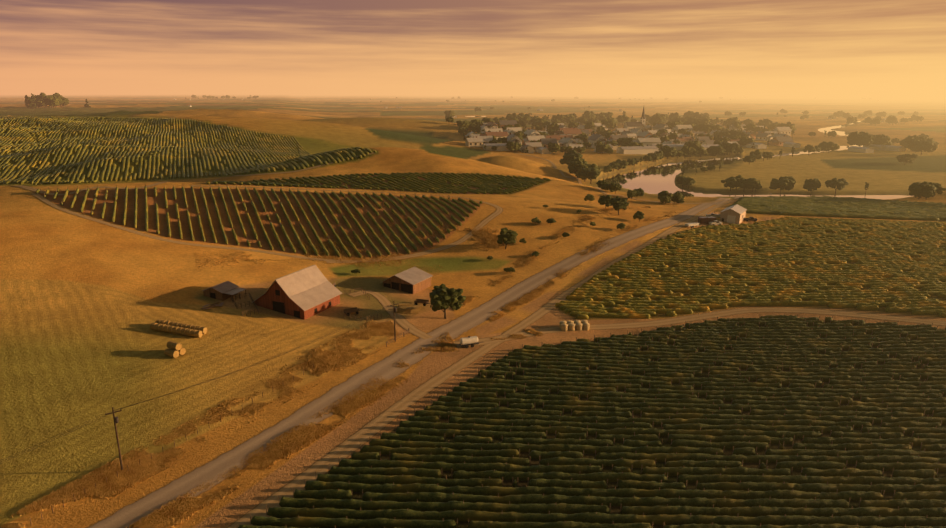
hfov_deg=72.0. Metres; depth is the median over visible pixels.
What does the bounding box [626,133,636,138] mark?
house
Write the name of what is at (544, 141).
house
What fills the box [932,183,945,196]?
round tree
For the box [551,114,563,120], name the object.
round tree
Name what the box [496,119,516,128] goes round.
house
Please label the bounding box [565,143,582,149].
house
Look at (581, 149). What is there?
round tree
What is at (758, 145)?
house
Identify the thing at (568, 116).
round tree
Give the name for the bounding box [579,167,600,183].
round tree
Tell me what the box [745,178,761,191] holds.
round tree
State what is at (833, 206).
crop field
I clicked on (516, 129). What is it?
house
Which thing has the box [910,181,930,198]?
round tree
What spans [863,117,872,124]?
round tree
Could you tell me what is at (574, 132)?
house
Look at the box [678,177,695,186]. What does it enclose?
round tree
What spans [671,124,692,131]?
house
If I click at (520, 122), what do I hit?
round tree
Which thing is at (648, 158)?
round tree
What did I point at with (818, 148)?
round tree
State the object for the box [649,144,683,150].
building
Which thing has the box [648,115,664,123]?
round tree
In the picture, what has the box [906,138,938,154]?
round tree
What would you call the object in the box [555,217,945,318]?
gold vines
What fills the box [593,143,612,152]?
house
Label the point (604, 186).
round tree
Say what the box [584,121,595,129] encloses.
round tree
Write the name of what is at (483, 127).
house
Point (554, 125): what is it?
round tree
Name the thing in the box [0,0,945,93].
sky
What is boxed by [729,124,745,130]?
house
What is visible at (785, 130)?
house
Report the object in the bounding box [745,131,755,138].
house
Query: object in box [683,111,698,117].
round tree
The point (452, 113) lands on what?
round tree
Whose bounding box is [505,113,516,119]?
round tree
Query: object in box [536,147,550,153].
house
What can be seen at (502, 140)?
round tree
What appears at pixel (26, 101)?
conifer tree
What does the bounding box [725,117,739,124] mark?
round tree
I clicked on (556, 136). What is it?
house
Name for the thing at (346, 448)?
vineyard side path
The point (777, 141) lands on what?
house
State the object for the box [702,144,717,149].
house
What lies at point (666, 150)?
round tree
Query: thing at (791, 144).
house
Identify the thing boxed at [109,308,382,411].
power wire span
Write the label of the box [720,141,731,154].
round tree
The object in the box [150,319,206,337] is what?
hay bales
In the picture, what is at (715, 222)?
white pickup
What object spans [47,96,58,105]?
round tree
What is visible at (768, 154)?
round tree
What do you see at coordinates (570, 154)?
round tree
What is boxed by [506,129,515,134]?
house
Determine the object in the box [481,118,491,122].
round tree
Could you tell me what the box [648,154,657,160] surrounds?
round tree
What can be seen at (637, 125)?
church
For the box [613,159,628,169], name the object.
round tree
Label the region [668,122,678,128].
round tree
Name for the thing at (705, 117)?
round tree
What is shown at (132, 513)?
road
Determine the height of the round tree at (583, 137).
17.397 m
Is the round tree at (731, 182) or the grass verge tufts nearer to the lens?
the grass verge tufts
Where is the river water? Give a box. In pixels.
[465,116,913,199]
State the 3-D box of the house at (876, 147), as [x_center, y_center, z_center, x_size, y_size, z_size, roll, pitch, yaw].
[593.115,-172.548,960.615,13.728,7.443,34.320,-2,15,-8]
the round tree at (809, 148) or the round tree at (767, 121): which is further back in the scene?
the round tree at (767, 121)
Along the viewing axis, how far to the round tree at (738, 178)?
545.31 m
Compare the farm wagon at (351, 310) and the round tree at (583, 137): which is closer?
the farm wagon at (351, 310)
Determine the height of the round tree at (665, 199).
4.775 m
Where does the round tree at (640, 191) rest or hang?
on the terrain at (84, 303)
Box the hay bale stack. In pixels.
[164,341,185,357]
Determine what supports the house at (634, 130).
on the terrain at (84, 303)
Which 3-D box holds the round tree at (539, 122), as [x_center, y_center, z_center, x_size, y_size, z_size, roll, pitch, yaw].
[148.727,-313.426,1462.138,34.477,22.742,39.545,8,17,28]
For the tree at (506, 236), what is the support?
on the terrain at (84, 303)
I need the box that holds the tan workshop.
[720,204,746,223]
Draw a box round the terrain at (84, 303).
[0,93,945,527]
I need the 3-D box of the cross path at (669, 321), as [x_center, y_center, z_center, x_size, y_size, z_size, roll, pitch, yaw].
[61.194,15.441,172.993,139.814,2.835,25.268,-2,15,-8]
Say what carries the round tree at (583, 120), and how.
on the terrain at (84, 303)
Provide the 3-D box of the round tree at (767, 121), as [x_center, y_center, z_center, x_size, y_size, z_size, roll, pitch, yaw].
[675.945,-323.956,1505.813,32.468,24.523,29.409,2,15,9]
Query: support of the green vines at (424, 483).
on the terrain at (84, 303)
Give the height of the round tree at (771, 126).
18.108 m
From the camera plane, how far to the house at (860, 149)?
908.29 m
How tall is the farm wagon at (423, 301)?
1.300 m
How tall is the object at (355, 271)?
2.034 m
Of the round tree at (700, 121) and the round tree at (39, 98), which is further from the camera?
the round tree at (39, 98)
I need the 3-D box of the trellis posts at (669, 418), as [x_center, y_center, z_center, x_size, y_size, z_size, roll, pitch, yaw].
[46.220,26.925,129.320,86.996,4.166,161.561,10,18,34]
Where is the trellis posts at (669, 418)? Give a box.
[236,316,945,527]
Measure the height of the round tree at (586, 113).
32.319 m
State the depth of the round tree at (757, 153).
765.95 m
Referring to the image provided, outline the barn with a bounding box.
[251,265,341,319]
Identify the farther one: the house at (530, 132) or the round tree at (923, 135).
the round tree at (923, 135)
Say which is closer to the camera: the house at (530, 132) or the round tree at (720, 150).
the round tree at (720, 150)
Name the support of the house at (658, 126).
on the terrain at (84, 303)
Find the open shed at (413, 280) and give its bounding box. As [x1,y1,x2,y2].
[382,267,432,293]
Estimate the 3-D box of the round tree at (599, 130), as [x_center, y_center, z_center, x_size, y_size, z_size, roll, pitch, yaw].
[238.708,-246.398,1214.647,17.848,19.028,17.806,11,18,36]
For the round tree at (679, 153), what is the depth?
813.67 m
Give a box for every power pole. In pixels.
[105,407,122,469]
[391,301,396,339]
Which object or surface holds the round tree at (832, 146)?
on the terrain at (84, 303)
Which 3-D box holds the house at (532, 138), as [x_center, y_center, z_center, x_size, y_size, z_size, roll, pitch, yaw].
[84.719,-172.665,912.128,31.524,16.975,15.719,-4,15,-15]
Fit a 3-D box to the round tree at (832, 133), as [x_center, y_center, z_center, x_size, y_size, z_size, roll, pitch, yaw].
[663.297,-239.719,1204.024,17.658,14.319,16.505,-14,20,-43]
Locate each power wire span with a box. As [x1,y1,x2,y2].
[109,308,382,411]
[117,305,390,409]
[121,303,396,408]
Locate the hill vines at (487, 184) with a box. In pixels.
[206,172,550,193]
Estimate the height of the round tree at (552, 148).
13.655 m
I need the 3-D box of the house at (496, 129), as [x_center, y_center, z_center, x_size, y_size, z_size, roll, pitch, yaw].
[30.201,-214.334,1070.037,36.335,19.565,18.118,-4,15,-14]
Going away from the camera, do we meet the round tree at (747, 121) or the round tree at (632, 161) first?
the round tree at (632, 161)
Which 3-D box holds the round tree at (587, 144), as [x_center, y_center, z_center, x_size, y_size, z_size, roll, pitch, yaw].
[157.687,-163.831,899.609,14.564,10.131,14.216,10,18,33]
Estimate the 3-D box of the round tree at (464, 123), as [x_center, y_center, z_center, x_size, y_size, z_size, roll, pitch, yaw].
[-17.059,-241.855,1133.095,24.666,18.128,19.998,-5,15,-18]
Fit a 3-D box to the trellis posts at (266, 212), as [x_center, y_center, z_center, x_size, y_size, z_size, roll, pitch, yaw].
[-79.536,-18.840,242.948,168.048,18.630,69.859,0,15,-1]
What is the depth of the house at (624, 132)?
1193.37 m
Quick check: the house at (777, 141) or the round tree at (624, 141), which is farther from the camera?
the house at (777, 141)
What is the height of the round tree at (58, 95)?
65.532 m
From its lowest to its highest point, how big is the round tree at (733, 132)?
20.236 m
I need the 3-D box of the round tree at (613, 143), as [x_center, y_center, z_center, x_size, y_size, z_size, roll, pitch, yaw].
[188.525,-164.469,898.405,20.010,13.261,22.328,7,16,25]
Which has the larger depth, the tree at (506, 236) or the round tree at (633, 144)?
the round tree at (633, 144)
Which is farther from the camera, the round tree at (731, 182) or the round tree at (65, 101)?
the round tree at (65, 101)
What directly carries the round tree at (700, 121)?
on the terrain at (84, 303)
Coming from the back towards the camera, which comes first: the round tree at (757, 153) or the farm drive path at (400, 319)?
the round tree at (757, 153)
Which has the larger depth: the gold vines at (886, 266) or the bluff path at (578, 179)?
the bluff path at (578, 179)
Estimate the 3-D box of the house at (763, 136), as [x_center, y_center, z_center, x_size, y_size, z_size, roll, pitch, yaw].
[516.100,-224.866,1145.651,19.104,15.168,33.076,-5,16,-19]
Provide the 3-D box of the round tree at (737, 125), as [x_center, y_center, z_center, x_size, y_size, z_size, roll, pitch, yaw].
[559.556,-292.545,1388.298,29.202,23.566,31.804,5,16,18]
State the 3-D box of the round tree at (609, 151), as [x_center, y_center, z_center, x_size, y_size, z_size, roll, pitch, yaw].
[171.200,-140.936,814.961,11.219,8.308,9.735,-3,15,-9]
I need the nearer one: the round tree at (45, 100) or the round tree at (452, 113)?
the round tree at (452, 113)
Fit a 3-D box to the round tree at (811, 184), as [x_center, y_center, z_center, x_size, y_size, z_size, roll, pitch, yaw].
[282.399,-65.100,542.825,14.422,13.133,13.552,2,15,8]
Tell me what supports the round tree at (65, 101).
on the terrain at (84, 303)
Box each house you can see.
[465,136,483,146]
[473,134,492,143]
[479,124,487,132]
[480,127,502,133]
[480,130,508,138]
[483,143,509,150]
[484,121,497,127]
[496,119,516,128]
[503,126,521,131]
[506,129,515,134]
[506,133,521,143]
[520,143,534,152]
[522,134,544,145]
[523,141,542,151]
[524,128,540,135]
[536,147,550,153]
[539,137,557,147]
[545,134,562,144]
[554,127,577,134]
[557,128,581,136]
[558,136,576,147]
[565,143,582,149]
[574,137,583,143]
[581,129,589,135]
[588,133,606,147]
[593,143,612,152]
[594,123,600,131]
[607,134,627,145]
[612,128,628,133]
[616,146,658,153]
[620,130,630,134]
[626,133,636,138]
[630,127,641,134]
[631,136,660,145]
[636,130,652,137]
[644,125,652,131]
[646,129,657,133]
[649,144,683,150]
[653,123,671,131]
[662,140,674,143]
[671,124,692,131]
[676,136,693,143]
[678,133,693,139]
[694,135,709,144]
[702,139,713,144]
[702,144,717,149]
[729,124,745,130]
[741,142,766,148]
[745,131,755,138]
[755,132,772,140]
[763,130,777,133]
[768,135,793,145]
[772,133,788,137]
[773,126,791,135]
[783,142,800,147]
[848,146,873,152]
[863,144,884,149]
[884,145,905,150]
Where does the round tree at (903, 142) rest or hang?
on the terrain at (84, 303)
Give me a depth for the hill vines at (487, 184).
346.19 m
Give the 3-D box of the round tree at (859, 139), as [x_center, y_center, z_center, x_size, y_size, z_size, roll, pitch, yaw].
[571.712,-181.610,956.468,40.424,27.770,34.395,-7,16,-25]
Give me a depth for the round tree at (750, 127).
1327.33 m
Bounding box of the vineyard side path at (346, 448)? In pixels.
[228,200,733,527]
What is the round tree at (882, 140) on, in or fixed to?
on the terrain at (84, 303)
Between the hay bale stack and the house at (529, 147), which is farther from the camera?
the house at (529, 147)
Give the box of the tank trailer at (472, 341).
[459,336,481,347]
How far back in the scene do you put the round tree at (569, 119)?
1670.63 m
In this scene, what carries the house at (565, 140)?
on the terrain at (84, 303)
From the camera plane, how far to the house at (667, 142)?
936.72 m
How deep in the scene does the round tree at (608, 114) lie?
1846.74 m
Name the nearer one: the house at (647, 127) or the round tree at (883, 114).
the house at (647, 127)
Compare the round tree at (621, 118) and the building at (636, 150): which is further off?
the round tree at (621, 118)
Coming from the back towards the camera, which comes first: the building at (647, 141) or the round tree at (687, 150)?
the building at (647, 141)
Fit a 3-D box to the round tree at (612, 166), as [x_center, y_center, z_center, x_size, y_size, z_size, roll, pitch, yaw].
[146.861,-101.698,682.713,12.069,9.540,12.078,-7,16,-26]
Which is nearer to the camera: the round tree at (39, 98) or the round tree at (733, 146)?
the round tree at (733, 146)
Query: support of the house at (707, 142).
on the terrain at (84, 303)
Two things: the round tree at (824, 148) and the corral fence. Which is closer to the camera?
the corral fence
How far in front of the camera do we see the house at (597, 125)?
1384.81 m
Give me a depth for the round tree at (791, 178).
553.46 m
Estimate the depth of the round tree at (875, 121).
1649.35 m
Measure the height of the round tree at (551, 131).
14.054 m
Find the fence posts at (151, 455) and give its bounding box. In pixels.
[30,364,313,524]
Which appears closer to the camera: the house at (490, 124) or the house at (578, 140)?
the house at (578, 140)
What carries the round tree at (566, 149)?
on the terrain at (84, 303)
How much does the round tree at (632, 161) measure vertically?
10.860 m
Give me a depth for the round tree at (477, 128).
1090.22 m
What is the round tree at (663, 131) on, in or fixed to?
on the terrain at (84, 303)
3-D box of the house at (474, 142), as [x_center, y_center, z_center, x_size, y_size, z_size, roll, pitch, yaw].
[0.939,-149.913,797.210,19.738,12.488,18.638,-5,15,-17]
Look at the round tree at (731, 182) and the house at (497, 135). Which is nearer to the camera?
the round tree at (731, 182)
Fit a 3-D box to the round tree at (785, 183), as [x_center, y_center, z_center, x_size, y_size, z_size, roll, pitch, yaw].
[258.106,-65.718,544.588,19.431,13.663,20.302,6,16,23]
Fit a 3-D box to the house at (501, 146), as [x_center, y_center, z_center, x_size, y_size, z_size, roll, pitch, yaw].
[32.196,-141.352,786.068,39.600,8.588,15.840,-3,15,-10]
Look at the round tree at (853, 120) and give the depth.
1658.06 m
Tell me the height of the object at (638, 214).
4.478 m
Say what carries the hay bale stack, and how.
on the terrain at (84, 303)
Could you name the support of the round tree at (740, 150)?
on the terrain at (84, 303)
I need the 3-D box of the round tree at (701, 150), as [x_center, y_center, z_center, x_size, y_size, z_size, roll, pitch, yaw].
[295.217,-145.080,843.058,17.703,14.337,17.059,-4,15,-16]
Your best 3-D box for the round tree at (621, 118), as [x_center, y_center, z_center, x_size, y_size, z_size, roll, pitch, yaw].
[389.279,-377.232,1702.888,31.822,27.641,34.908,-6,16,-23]
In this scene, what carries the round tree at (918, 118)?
on the terrain at (84, 303)
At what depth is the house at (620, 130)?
1296.15 m
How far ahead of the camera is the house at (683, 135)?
1062.36 m
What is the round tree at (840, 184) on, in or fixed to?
on the terrain at (84, 303)
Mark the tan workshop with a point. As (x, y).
(734, 214)
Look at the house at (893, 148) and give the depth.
931.91 m
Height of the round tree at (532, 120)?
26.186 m
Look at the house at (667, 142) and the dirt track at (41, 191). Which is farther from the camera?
the house at (667, 142)
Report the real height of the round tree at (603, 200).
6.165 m
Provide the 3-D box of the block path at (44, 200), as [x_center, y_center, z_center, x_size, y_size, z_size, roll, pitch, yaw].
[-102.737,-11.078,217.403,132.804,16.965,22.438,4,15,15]
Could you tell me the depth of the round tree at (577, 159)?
593.12 m
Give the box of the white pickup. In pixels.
[709,220,721,224]
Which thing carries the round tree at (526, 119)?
on the terrain at (84, 303)
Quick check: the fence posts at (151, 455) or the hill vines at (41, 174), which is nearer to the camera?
the fence posts at (151, 455)
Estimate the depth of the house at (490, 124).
1141.40 m
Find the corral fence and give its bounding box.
[231,287,381,320]
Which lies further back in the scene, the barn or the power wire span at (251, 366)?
the barn
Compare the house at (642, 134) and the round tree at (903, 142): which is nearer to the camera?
the round tree at (903, 142)
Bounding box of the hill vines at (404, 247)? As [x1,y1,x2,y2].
[36,186,481,257]
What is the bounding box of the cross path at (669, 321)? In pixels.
[450,308,945,348]
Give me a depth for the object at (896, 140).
1055.72 m
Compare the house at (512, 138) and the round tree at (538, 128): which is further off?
the round tree at (538, 128)
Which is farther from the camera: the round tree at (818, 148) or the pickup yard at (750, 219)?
the round tree at (818, 148)
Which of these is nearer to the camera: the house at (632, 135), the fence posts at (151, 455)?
the fence posts at (151, 455)
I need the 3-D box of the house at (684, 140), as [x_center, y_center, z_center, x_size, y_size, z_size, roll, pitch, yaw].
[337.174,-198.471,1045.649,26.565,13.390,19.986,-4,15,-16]
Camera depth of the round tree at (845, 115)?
2031.95 m
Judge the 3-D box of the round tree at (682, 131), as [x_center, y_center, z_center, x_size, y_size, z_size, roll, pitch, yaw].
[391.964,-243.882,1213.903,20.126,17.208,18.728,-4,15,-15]
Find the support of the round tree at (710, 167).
on the terrain at (84, 303)
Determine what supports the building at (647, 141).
on the terrain at (84, 303)
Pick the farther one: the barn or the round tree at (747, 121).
the round tree at (747, 121)
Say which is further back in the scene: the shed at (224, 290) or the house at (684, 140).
the house at (684, 140)
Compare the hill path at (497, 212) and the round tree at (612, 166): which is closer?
the hill path at (497, 212)
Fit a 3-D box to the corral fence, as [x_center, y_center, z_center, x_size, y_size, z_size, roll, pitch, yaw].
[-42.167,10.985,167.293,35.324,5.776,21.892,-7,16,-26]
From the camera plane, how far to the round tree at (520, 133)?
1037.16 m
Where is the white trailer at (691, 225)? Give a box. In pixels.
[685,222,698,227]
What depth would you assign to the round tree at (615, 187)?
357.08 m
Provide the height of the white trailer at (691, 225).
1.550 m
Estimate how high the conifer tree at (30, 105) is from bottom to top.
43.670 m
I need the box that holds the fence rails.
[386,328,408,346]
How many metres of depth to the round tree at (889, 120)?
1682.12 m
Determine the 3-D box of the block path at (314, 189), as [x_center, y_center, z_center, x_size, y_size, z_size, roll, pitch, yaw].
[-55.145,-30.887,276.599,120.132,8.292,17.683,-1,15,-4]
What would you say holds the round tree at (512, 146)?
on the terrain at (84, 303)
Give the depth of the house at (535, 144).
800.76 m
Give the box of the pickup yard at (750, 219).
[744,217,756,221]
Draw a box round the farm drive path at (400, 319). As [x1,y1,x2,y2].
[348,290,431,339]
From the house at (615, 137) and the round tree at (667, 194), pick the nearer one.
the round tree at (667, 194)
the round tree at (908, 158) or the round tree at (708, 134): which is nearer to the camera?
the round tree at (908, 158)
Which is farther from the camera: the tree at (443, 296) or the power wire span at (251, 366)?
the tree at (443, 296)
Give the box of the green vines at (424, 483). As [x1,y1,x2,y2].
[238,315,945,527]
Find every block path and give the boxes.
[32,193,352,261]
[191,185,482,201]
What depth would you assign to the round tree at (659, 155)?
770.73 m
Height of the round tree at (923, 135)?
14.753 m
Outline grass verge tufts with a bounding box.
[4,206,676,527]
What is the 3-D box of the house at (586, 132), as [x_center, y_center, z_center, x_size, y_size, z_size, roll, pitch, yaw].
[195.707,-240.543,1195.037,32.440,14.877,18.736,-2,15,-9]
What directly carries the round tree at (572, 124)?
on the terrain at (84, 303)
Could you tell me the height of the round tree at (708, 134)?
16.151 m
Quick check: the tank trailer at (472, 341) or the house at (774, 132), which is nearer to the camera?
the tank trailer at (472, 341)
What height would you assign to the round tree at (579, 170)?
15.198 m
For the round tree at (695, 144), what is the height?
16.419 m
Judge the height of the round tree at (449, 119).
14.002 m
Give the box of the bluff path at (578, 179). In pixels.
[516,153,723,203]
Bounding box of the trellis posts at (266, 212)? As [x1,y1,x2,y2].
[36,184,479,256]
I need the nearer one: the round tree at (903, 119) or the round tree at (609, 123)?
the round tree at (609, 123)
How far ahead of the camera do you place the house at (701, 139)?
1040.66 m
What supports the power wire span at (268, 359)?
attached to the farm power pole at (395, 309)
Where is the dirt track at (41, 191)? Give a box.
[5,152,373,195]
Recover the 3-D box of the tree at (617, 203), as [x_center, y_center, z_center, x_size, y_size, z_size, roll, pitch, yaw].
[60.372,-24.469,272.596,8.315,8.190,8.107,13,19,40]
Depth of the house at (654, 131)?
1272.29 m
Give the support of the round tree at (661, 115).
on the terrain at (84, 303)
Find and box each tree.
[24,95,29,107]
[28,97,34,108]
[34,92,49,107]
[42,95,62,107]
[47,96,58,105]
[50,93,62,106]
[60,97,68,105]
[429,284,465,318]
[444,110,454,116]
[445,117,453,122]
[456,120,468,127]
[458,128,466,133]
[471,126,480,132]
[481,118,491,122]
[497,137,506,142]
[497,227,517,248]
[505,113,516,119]
[506,141,521,150]
[514,131,523,136]
[517,119,524,126]
[522,116,529,122]
[529,118,546,122]
[533,119,545,126]
[535,125,542,130]
[547,122,558,130]
[548,129,555,134]
[548,144,560,152]
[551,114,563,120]
[559,150,584,164]
[560,146,571,152]
[564,114,574,123]
[566,117,574,123]
[567,160,584,177]
[568,121,579,127]
[569,158,581,164]
[574,134,588,141]
[575,146,585,152]
[575,164,591,179]
[579,118,586,124]
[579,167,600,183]
[582,110,595,117]
[582,142,591,148]
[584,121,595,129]
[585,164,600,180]
[596,127,604,134]
[596,143,607,153]
[596,179,607,187]
[598,112,612,117]
[598,195,611,207]
[601,119,617,127]
[601,183,609,189]
[604,140,616,145]
[605,148,612,154]
[609,163,619,169]
[609,196,628,214]
[610,182,621,192]
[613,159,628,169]
[616,115,628,124]
[619,137,635,146]
[627,158,635,164]
[627,190,636,198]
[628,142,643,145]
[634,188,643,196]
[642,155,651,162]
[647,153,661,161]
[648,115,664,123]
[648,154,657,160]
[653,113,665,120]
[657,129,668,133]
[658,191,674,203]
[660,136,669,142]
[660,196,670,203]
[661,145,676,158]
[668,112,680,117]
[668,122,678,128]
[668,133,677,139]
[673,194,684,203]
[675,150,682,158]
[678,128,686,133]
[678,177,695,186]
[681,145,694,155]
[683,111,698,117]
[684,140,701,149]
[693,118,709,124]
[696,146,707,157]
[698,115,709,119]
[698,133,712,139]
[706,165,715,169]
[710,146,725,155]
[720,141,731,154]
[721,176,738,190]
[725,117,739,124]
[725,141,739,154]
[726,129,738,137]
[729,175,744,189]
[730,121,742,128]
[736,147,743,154]
[737,178,754,191]
[740,119,753,124]
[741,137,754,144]
[743,123,757,131]
[743,154,755,163]
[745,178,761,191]
[750,149,761,161]
[757,118,771,126]
[764,152,772,159]
[767,123,777,129]
[769,177,793,193]
[779,176,795,183]
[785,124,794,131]
[803,144,815,152]
[803,178,820,190]
[814,146,820,151]
[818,144,829,152]
[819,141,839,152]
[825,178,848,193]
[827,131,836,136]
[842,113,850,117]
[846,117,857,125]
[847,131,874,146]
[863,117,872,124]
[870,119,880,123]
[872,134,891,144]
[875,111,886,116]
[886,116,897,124]
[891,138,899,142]
[897,154,913,164]
[900,117,908,122]
[900,135,926,146]
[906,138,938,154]
[908,182,936,198]
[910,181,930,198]
[916,116,923,121]
[918,133,928,138]
[921,190,932,197]
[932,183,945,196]
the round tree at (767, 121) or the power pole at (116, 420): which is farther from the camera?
the round tree at (767, 121)
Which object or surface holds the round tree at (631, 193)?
on the terrain at (84, 303)
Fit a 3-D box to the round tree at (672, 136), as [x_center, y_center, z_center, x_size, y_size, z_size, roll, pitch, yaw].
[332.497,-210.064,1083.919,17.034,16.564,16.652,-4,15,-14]
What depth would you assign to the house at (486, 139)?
811.82 m
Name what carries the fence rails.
on the terrain at (84, 303)
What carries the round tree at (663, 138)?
on the terrain at (84, 303)
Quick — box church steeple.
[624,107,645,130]
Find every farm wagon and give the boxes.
[343,307,360,315]
[414,299,430,305]
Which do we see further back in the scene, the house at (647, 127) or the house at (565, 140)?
the house at (647, 127)
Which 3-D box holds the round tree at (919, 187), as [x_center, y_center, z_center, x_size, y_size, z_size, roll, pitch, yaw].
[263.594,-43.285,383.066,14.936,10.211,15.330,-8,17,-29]
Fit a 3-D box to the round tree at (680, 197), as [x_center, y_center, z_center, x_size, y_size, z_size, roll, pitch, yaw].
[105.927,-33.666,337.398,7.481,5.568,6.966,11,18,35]
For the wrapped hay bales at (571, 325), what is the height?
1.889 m
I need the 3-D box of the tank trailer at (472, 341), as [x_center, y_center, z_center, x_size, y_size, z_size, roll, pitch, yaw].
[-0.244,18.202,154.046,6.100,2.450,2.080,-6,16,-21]
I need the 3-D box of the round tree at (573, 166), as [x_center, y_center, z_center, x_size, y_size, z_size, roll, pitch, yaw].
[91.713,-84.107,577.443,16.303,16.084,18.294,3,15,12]
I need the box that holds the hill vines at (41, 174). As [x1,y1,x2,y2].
[0,116,375,184]
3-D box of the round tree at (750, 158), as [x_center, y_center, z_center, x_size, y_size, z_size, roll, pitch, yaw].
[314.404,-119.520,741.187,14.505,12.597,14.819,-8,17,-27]
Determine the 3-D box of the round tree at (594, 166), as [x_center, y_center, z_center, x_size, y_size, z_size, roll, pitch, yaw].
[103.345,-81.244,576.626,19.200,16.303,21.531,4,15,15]
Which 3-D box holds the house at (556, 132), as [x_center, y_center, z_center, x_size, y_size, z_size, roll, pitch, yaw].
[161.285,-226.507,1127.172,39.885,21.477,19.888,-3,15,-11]
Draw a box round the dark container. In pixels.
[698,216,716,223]
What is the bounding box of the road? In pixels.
[87,193,771,527]
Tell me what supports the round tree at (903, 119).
on the terrain at (84, 303)
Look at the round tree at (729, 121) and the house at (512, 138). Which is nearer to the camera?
the house at (512, 138)
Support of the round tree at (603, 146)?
on the terrain at (84, 303)
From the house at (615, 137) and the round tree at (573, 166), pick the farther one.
the house at (615, 137)
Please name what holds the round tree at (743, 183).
on the terrain at (84, 303)
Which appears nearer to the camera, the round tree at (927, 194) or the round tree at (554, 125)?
the round tree at (927, 194)
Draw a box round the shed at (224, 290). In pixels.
[201,281,245,308]
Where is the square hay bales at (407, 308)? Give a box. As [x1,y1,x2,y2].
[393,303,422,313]
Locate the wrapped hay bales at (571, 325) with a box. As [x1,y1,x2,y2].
[559,320,589,331]
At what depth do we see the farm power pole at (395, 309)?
153.03 m
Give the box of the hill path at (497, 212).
[326,202,502,262]
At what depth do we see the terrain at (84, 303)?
197.64 m
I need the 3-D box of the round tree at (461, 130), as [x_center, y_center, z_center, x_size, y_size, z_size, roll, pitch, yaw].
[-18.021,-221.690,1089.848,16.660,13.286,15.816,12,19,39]
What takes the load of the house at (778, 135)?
on the terrain at (84, 303)
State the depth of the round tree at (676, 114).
1786.70 m

